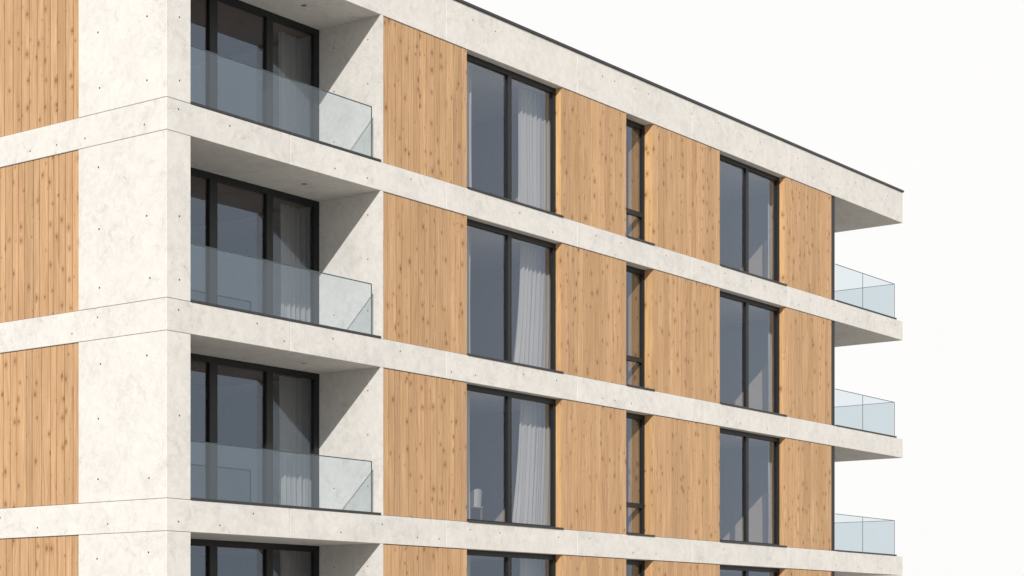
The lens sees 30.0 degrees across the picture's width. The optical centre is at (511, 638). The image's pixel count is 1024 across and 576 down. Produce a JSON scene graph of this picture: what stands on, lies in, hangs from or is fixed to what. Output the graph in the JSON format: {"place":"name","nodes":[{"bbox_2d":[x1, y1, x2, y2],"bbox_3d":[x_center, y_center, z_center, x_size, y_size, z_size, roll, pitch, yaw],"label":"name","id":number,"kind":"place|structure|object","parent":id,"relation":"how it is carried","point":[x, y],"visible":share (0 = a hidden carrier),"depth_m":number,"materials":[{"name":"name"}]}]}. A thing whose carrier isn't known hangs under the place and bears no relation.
{"place":"outdoors","nodes":[
{"label":"outdoors","id":0,"kind":"place"},
{"bbox_2d":[191,73,767,575],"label":"interior walls","id":1,"kind":"structure","parent":0,"point":[241,419],"depth_m":40.24,"materials":[{"name":"white paint"}]},
{"bbox_2d":[464,0,1023,575],"label":"sky","id":2,"kind":"structure","parent":0,"point":[924,99],"materials":[{"name":"white"}]},
{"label":"plinth","id":3,"kind":"object","parent":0,"visible":0},
{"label":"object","id":4,"kind":"object","parent":3,"relation":"on","visible":0},
{"bbox_2d":[79,96,189,534],"bbox_3d":[-6.000,-5.015,30.347,2.022,11.910,0.486,0,0,37],"label":"joint","id":5,"kind":"object","parent":4,"relation":"on","point":[134,334],"visible":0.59,"depth_m":30.00,"materials":[{"name":"grey concrete"}]},
{"bbox_2d":[319,15,382,575],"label":"loggia walls","id":6,"kind":"structure","parent":4,"relation":"on","point":[350,243],"depth_m":33.98,"materials":[{"name":"concrete"}]},
{"bbox_2d":[0,153,829,575],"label":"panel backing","id":7,"kind":"object","parent":6,"relation":"attached to","point":[438,519],"visible":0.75,"depth_m":45.49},
{"bbox_2d":[0,15,895,568],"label":"formwork tie holes","id":8,"kind":"object","parent":6,"relation":"attached to","point":[334,315],"visible":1,"depth_m":32.26,"materials":[{"name":"grey concrete"}]},
{"bbox_2d":[191,37,774,572],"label":"interior ceilings","id":9,"kind":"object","parent":6,"relation":"attached to","point":[487,103],"visible":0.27,"depth_m":38.07,"materials":[{"name":"white paint"}]},
{"bbox_2d":[279,376,310,506],"bbox_3d":[-3.845,-3.465,34.857,0.111,2.530,1.094,0,0,37],"label":"curtain","id":10,"kind":"object","parent":9,"relation":"hanging from","point":[295,432],"visible":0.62,"depth_m":34.70,"materials":[{"name":"white fabric"}]},
{"bbox_2d":[279,32,310,137],"bbox_3d":[-3.845,-9.660,34.857,0.103,2.520,1.095,0,0,38],"label":"curtain","id":11,"kind":"object","parent":9,"relation":"hanging from","point":[294,96],"visible":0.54,"depth_m":34.69,"materials":[{"name":"white fabric"}]},
{"bbox_2d":[280,204,310,321],"bbox_3d":[-3.842,-6.565,34.855,0.096,2.530,1.094,0,0,37],"label":"curtain","id":12,"kind":"object","parent":9,"relation":"hanging from","point":[296,252],"visible":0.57,"depth_m":34.78,"materials":[{"name":"white fabric"}]},
{"bbox_2d":[280,550,310,575],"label":"curtain","id":13,"kind":"object","parent":9,"relation":"hanging from","point":[295,563],"visible":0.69,"depth_m":34.69,"materials":[{"name":"white fabric"}]},
{"bbox_2d":[467,391,469,518],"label":"curtain","id":14,"kind":"object","parent":9,"relation":"hanging from","point":[468,464],"visible":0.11,"depth_m":36.53,"materials":[{"name":"white fabric"}]},
{"bbox_2d":[467,229,470,352],"bbox_3d":[-1.067,-6.565,36.239,0.102,2.530,0.874,0,0,37],"label":"curtain","id":15,"kind":"object","parent":9,"relation":"hanging from","point":[468,284],"visible":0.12,"depth_m":36.57,"materials":[{"name":"white fabric"}]},
{"bbox_2d":[467,555,470,575],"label":"curtain","id":16,"kind":"object","parent":9,"relation":"hanging from","point":[468,564],"visible":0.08,"depth_m":36.58,"materials":[{"name":"white fabric"}]},
{"bbox_2d":[467,67,471,186],"bbox_3d":[-1.064,-9.660,36.237,0.102,2.520,0.874,0,0,37],"label":"curtain","id":17,"kind":"object","parent":9,"relation":"hanging from","point":[469,88],"visible":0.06,"depth_m":36.55,"materials":[{"name":"white fabric"}]},
{"bbox_2d":[512,400,549,525],"bbox_3d":[0.481,-3.465,38.278,0.104,2.530,1.635,0,0,37],"label":"curtain","id":18,"kind":"object","parent":9,"relation":"hanging from","point":[532,498],"visible":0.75,"depth_m":38.20,"materials":[{"name":"white fabric"}]},
{"bbox_2d":[513,243,549,368],"bbox_3d":[0.480,-6.565,38.279,0.113,2.530,1.635,0,0,37],"label":"curtain","id":19,"kind":"object","parent":9,"relation":"hanging from","point":[532,343],"visible":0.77,"depth_m":38.22,"materials":[{"name":"white fabric"}]},
{"bbox_2d":[518,87,549,210],"bbox_3d":[0.564,-9.660,38.385,0.110,2.520,1.364,0,0,37],"label":"curtain","id":20,"kind":"object","parent":9,"relation":"hanging from","point":[534,149],"visible":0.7,"depth_m":38.21,"materials":[{"name":"white fabric"}]},
{"bbox_2d":[520,558,549,575],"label":"curtain","id":21,"kind":"object","parent":9,"relation":"hanging from","point":[534,567],"visible":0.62,"depth_m":38.23,"materials":[{"name":"white fabric"}]},
{"bbox_2d":[768,441,774,543],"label":"curtain","id":22,"kind":"object","parent":9,"relation":"hanging from","point":[771,492],"visible":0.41,"depth_m":45.97,"materials":[{"name":"white fabric"}]},
{"bbox_2d":[768,312,774,412],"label":"curtain","id":23,"kind":"object","parent":9,"relation":"hanging from","point":[771,362],"visible":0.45,"depth_m":45.98,"materials":[{"name":"white fabric"}]},
{"bbox_2d":[768,183,774,279],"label":"curtain","id":24,"kind":"object","parent":9,"relation":"hanging from","point":[771,231],"visible":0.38,"depth_m":46.00,"materials":[{"name":"white fabric"}]},
{"bbox_2d":[191,0,834,575],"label":"window frames","id":25,"kind":"structure","parent":6,"relation":"attached to","point":[211,362],"depth_m":36.40,"materials":[{"name":"black metal"}]},
{"bbox_2d":[0,0,902,575],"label":"floor slabs","id":26,"kind":"structure","parent":4,"relation":"on","point":[240,150],"depth_m":35.06,"materials":[{"name":"concrete"}]},
{"bbox_2d":[79,0,190,575],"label":"corner piers","id":27,"kind":"structure","parent":26,"relation":"on","point":[134,399],"depth_m":29.96,"materials":[{"name":"concrete"}]},
{"bbox_2d":[190,101,380,514],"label":"balcony rail channels","id":28,"kind":"object","parent":26,"relation":"on","point":[274,316],"visible":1,"depth_m":31.60,"materials":[{"name":"black metal"}]},
{"bbox_2d":[191,45,894,553],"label":"balcony glass edges","id":29,"kind":"object","parent":26,"relation":"on","point":[371,293],"visible":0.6,"depth_m":33.14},
{"bbox_2d":[455,0,903,192],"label":"roof coping","id":30,"kind":"object","parent":26,"relation":"on","point":[647,81],"visible":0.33,"depth_m":40.92,"materials":[{"name":"black metal"}]},
{"bbox_2d":[467,187,896,555],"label":"window sills","id":31,"kind":"structure","parent":26,"relation":"on","point":[529,206],"depth_m":40.31,"materials":[{"name":"black metal"}]},
{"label":"interior floors","id":32,"kind":"structure","parent":4,"relation":"attached to","visible":0},
{"bbox_2d":[0,0,830,575],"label":"timber panels","id":33,"kind":"object","parent":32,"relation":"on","point":[424,276],"visible":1,"depth_m":35.30,"materials":[{"name":"brown wood"}]},
{"bbox_2d":[556,88,784,575],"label":"timber jambs","id":34,"kind":"object","parent":33,"relation":"attached to","point":[634,328],"visible":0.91,"depth_m":40.84,"materials":[{"name":"brown wood"}]},
{"bbox_2d":[470,489,482,519],"bbox_3d":[-0.845,-2.610,38.457,0.440,0.840,0.496,0,0,38],"label":"dining chair","id":35,"kind":"object","parent":32,"relation":"on","point":[475,498],"visible":0.48,"depth_m":38.63,"materials":[{"name":"white plastic"}]}
]}

